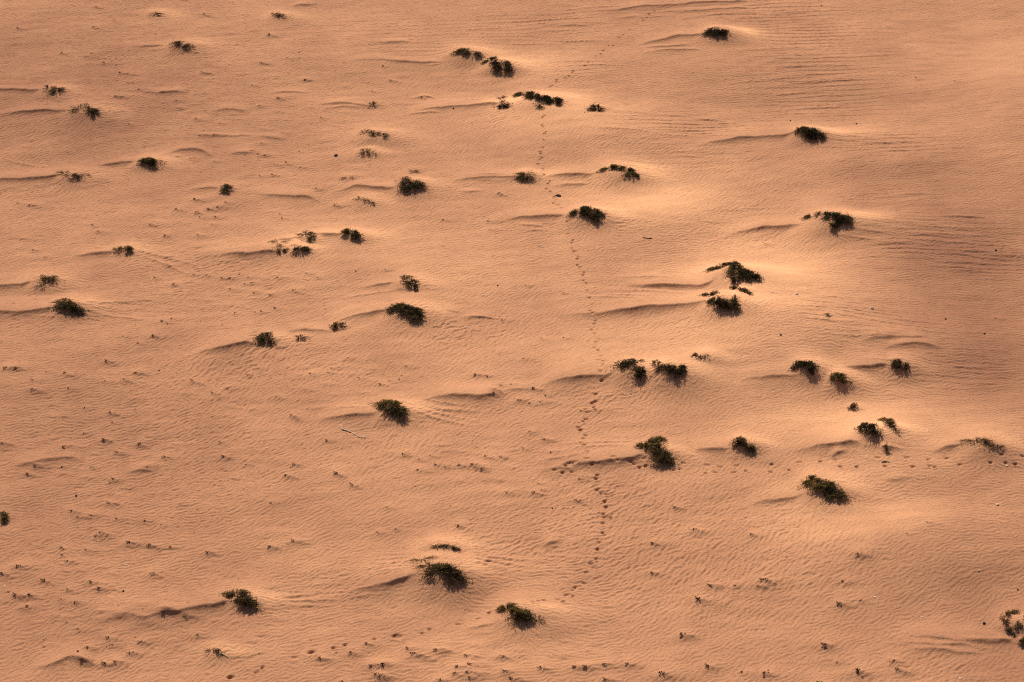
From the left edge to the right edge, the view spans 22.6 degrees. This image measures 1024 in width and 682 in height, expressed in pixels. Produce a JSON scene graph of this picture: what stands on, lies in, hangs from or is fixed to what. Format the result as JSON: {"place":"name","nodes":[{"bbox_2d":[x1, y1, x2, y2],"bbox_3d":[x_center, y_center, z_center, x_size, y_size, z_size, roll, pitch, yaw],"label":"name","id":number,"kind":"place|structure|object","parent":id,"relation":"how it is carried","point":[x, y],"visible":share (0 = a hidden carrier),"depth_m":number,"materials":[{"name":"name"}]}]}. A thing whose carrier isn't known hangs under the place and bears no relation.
{"place":"outdoors","nodes":[
{"label":"outdoors","id":0,"kind":"place"},
{"bbox_2d":[0,0,1023,681],"bbox_3d":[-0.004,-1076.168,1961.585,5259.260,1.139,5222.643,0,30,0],"label":"sand ground","id":1,"kind":"structure","parent":0,"point":[912,162],"depth_m":97.75,"materials":[{"name":"beige sand"}]},
{"bbox_2d":[0,510,10,523],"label":"desert shrub","id":2,"kind":"object","parent":1,"relation":"on","point":[5,517],"visible":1,"depth_m":87.39,"materials":[{"name":"green plant"}]},
{"bbox_2d":[32,274,64,286],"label":"desert shrub","id":3,"kind":"object","parent":1,"relation":"on","point":[51,279],"visible":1,"depth_m":101.60,"materials":[{"name":"green plant"}]},
{"bbox_2d":[40,85,69,96],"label":"desert shrub","id":4,"kind":"object","parent":1,"relation":"on","point":[54,89],"visible":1,"depth_m":117.04,"materials":[{"name":"green plant"}]},
{"bbox_2d":[49,298,91,317],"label":"desert shrub","id":5,"kind":"object","parent":1,"relation":"on","point":[65,304],"visible":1,"depth_m":99.58,"materials":[{"name":"green plant"}]},
{"bbox_2d":[57,170,90,180],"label":"desert shrub","id":6,"kind":"object","parent":1,"relation":"on","point":[74,175],"visible":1,"depth_m":110.05,"materials":[{"name":"green plant"}]},
{"bbox_2d":[68,103,100,114],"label":"desert shrub","id":7,"kind":"object","parent":1,"relation":"on","point":[91,110],"visible":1,"depth_m":115.30,"materials":[{"name":"green plant"}]},
{"bbox_2d":[110,245,133,253],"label":"desert shrub","id":8,"kind":"object","parent":1,"relation":"on","point":[129,248],"visible":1,"depth_m":104.02,"materials":[{"name":"green plant"}]},
{"bbox_2d":[136,157,166,170],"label":"desert shrub","id":9,"kind":"object","parent":1,"relation":"on","point":[151,161],"visible":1,"depth_m":110.99,"materials":[{"name":"green plant"}]},
{"bbox_2d":[166,41,197,50],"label":"desert shrub","id":10,"kind":"object","parent":1,"relation":"on","point":[179,44],"visible":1,"depth_m":121.62,"materials":[{"name":"green plant"}]},
{"bbox_2d":[204,647,225,655],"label":"desert shrub","id":11,"kind":"object","parent":1,"relation":"on","point":[216,650],"visible":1,"depth_m":80.78,"materials":[{"name":"green plant"}]},
{"bbox_2d":[218,183,233,193],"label":"desert shrub","id":12,"kind":"object","parent":1,"relation":"on","point":[224,186],"visible":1,"depth_m":109.00,"materials":[{"name":"green plant"}]},
{"bbox_2d":[218,588,263,609],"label":"desert shrub","id":13,"kind":"object","parent":1,"relation":"on","point":[247,599],"visible":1,"depth_m":82.94,"materials":[{"name":"green plant"}]},
{"bbox_2d":[252,332,276,346],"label":"desert shrub","id":14,"kind":"object","parent":1,"relation":"on","point":[262,336],"visible":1,"depth_m":97.61,"materials":[{"name":"green plant"}]},
{"bbox_2d":[270,11,285,16],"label":"desert shrub","id":15,"kind":"object","parent":1,"relation":"on","point":[282,15],"visible":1,"depth_m":125.17,"materials":[{"name":"green plant"}]},
{"bbox_2d":[267,239,294,251],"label":"desert shrub","id":16,"kind":"object","parent":1,"relation":"on","point":[279,249],"visible":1,"depth_m":104.09,"materials":[{"name":"green plant"}]},
{"bbox_2d":[294,334,308,339],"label":"desert shrub","id":17,"kind":"object","parent":1,"relation":"on","point":[297,337],"visible":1,"depth_m":97.91,"materials":[{"name":"green plant"}]},
{"bbox_2d":[290,246,315,254],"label":"desert shrub","id":18,"kind":"object","parent":1,"relation":"on","point":[304,248],"visible":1,"depth_m":103.80,"materials":[{"name":"green plant"}]},
{"bbox_2d":[295,231,318,242],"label":"desert shrub","id":19,"kind":"object","parent":1,"relation":"on","point":[309,233],"visible":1,"depth_m":104.95,"materials":[{"name":"green plant"}]},
{"bbox_2d":[328,320,346,328],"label":"desert shrub","id":20,"kind":"object","parent":1,"relation":"on","point":[335,324],"visible":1,"depth_m":98.75,"materials":[{"name":"green plant"}]},
{"bbox_2d":[340,227,364,240],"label":"desert shrub","id":21,"kind":"object","parent":1,"relation":"on","point":[355,234],"visible":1,"depth_m":104.88,"materials":[{"name":"green plant"}]},
{"bbox_2d":[352,196,375,203],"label":"desert shrub","id":22,"kind":"object","parent":1,"relation":"on","point":[368,200],"visible":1,"depth_m":108.00,"materials":[{"name":"green plant"}]},
{"bbox_2d":[355,148,378,157],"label":"desert shrub","id":23,"kind":"object","parent":1,"relation":"on","point":[367,151],"visible":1,"depth_m":111.85,"materials":[{"name":"green plant"}]},
{"bbox_2d":[359,129,389,136],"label":"desert shrub","id":24,"kind":"object","parent":1,"relation":"on","point":[374,132],"visible":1,"depth_m":113.17,"materials":[{"name":"green plant"}]},
{"bbox_2d":[368,398,409,422],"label":"desert shrub","id":25,"kind":"object","parent":1,"relation":"on","point":[395,407],"visible":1,"depth_m":92.97,"materials":[{"name":"green plant"}]},
{"bbox_2d":[384,302,426,323],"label":"desert shrub","id":26,"kind":"object","parent":1,"relation":"on","point":[414,312],"visible":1,"depth_m":99.18,"materials":[{"name":"green plant"}]},
{"bbox_2d":[400,274,419,289],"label":"desert shrub","id":27,"kind":"object","parent":1,"relation":"on","point":[409,283],"visible":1,"depth_m":101.37,"materials":[{"name":"green plant"}]},
{"bbox_2d":[394,176,430,193],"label":"desert shrub","id":28,"kind":"object","parent":1,"relation":"on","point":[418,184],"visible":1,"depth_m":108.86,"materials":[{"name":"green plant"}]},
{"bbox_2d":[0,1,847,654],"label":"sprouts","id":29,"kind":"object","parent":1,"relation":"on","point":[156,263],"visible":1,"depth_m":107.19,"materials":[{"name":"green plant"}]},
{"bbox_2d":[408,555,472,587],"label":"desert shrub","id":30,"kind":"object","parent":1,"relation":"on","point":[448,569],"visible":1,"depth_m":83.86,"materials":[{"name":"green plant"}]},
{"bbox_2d":[421,544,461,550],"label":"desert shrub","id":31,"kind":"object","parent":1,"relation":"on","point":[452,547],"visible":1,"depth_m":85.30,"materials":[{"name":"green plant"}]},
{"bbox_2d":[451,47,484,56],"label":"desert shrub","id":32,"kind":"object","parent":1,"relation":"on","point":[460,51],"visible":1,"depth_m":120.69,"materials":[{"name":"green plant"}]},
{"bbox_2d":[477,56,514,74],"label":"desert shrub","id":33,"kind":"object","parent":1,"relation":"on","point":[506,63],"visible":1,"depth_m":119.58,"materials":[{"name":"green plant"}]},
{"bbox_2d":[493,96,512,107],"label":"desert shrub","id":34,"kind":"object","parent":1,"relation":"on","point":[504,105],"visible":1,"depth_m":116.16,"materials":[{"name":"green plant"}]},
{"bbox_2d":[494,601,546,627],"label":"desert shrub","id":35,"kind":"object","parent":1,"relation":"on","point":[520,613],"visible":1,"depth_m":81.88,"materials":[{"name":"green plant"}]},
{"bbox_2d":[512,170,535,183],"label":"desert shrub","id":36,"kind":"object","parent":1,"relation":"on","point":[523,174],"visible":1,"depth_m":109.82,"materials":[{"name":"green plant"}]},
{"bbox_2d":[512,91,564,110],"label":"desert shrub","id":37,"kind":"object","parent":1,"relation":"on","point":[545,98],"visible":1,"depth_m":115.98,"materials":[{"name":"green plant"}]},
{"bbox_2d":[565,205,607,222],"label":"desert shrub","id":38,"kind":"object","parent":1,"relation":"on","point":[586,210],"visible":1,"depth_m":106.11,"materials":[{"name":"green plant"}]},
{"bbox_2d":[586,103,607,110],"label":"desert shrub","id":39,"kind":"object","parent":1,"relation":"on","point":[592,107],"visible":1,"depth_m":115.63,"materials":[{"name":"green plant"}]},
{"bbox_2d":[596,164,640,179],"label":"desert shrub","id":40,"kind":"object","parent":1,"relation":"on","point":[631,172],"visible":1,"depth_m":110.18,"materials":[{"name":"green plant"}]},
{"bbox_2d":[605,358,651,380],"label":"desert shrub","id":41,"kind":"object","parent":1,"relation":"on","point":[626,363],"visible":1,"depth_m":95.14,"materials":[{"name":"green plant"}]},
{"bbox_2d":[634,435,679,467],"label":"desert shrub","id":42,"kind":"object","parent":1,"relation":"on","point":[652,444],"visible":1,"depth_m":90.56,"materials":[{"name":"green plant"}]},
{"bbox_2d":[649,359,689,377],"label":"desert shrub","id":43,"kind":"object","parent":1,"relation":"on","point":[675,369],"visible":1,"depth_m":94.89,"materials":[{"name":"green plant"}]},
{"bbox_2d":[690,352,708,360],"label":"desert shrub","id":44,"kind":"object","parent":1,"relation":"on","point":[695,354],"visible":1,"depth_m":96.07,"materials":[{"name":"green plant"}]},
{"bbox_2d":[701,26,730,36],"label":"desert shrub","id":45,"kind":"object","parent":1,"relation":"on","point":[714,31],"visible":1,"depth_m":122.65,"materials":[{"name":"green plant"}]},
{"bbox_2d":[696,290,742,313],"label":"desert shrub","id":46,"kind":"object","parent":1,"relation":"on","point":[721,302],"visible":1,"depth_m":99.05,"materials":[{"name":"green plant"}]},
{"bbox_2d":[700,260,764,284],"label":"desert shrub","id":47,"kind":"object","parent":1,"relation":"on","point":[747,274],"visible":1,"depth_m":101.48,"materials":[{"name":"green plant"}]},
{"bbox_2d":[729,284,752,294],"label":"desert shrub","id":48,"kind":"object","parent":1,"relation":"on","point":[733,287],"visible":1,"depth_m":100.33,"materials":[{"name":"green plant"}]},
{"bbox_2d":[729,435,760,453],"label":"desert shrub","id":49,"kind":"object","parent":1,"relation":"on","point":[742,441],"visible":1,"depth_m":90.97,"materials":[{"name":"green plant"}]},
{"bbox_2d":[788,359,818,377],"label":"desert shrub","id":50,"kind":"object","parent":1,"relation":"on","point":[805,363],"visible":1,"depth_m":95.56,"materials":[{"name":"green plant"}]},
{"bbox_2d":[792,126,826,141],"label":"desert shrub","id":51,"kind":"object","parent":1,"relation":"on","point":[814,133],"visible":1,"depth_m":112.88,"materials":[{"name":"green plant"}]},
{"bbox_2d":[797,474,858,503],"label":"desert shrub","id":52,"kind":"object","parent":1,"relation":"on","point":[829,486],"visible":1,"depth_m":88.46,"materials":[{"name":"green plant"}]},
{"bbox_2d":[799,211,858,229],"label":"desert shrub","id":53,"kind":"object","parent":1,"relation":"on","point":[839,218],"visible":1,"depth_m":105.77,"materials":[{"name":"green plant"}]},
{"bbox_2d":[827,371,852,385],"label":"desert shrub","id":54,"kind":"object","parent":1,"relation":"on","point":[837,376],"visible":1,"depth_m":95.17,"materials":[{"name":"green plant"}]},
{"bbox_2d":[847,403,857,408],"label":"desert shrub","id":55,"kind":"object","parent":1,"relation":"on","point":[853,405],"visible":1,"depth_m":94.00,"materials":[{"name":"green plant"}]},
{"bbox_2d":[854,422,883,440],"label":"desert shrub","id":56,"kind":"object","parent":1,"relation":"on","point":[871,427],"visible":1,"depth_m":91.48,"materials":[{"name":"green plant"}]},
{"bbox_2d":[878,417,900,433],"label":"desert shrub","id":57,"kind":"object","parent":1,"relation":"on","point":[889,421],"visible":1,"depth_m":91.94,"materials":[{"name":"green plant"}]},
{"bbox_2d":[887,359,910,371],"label":"desert shrub","id":58,"kind":"object","parent":1,"relation":"on","point":[897,362],"visible":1,"depth_m":96.02,"materials":[{"name":"green plant"}]},
{"bbox_2d":[951,437,1005,450],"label":"desert shrub","id":59,"kind":"object","parent":1,"relation":"on","point":[986,442],"visible":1,"depth_m":90.80,"materials":[{"name":"green plant"}]},
{"bbox_2d":[999,609,1023,634],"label":"desert shrub","id":60,"kind":"object","parent":1,"relation":"on","point":[1009,613],"visible":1,"depth_m":82.09,"materials":[{"name":"green plant"}]}
]}

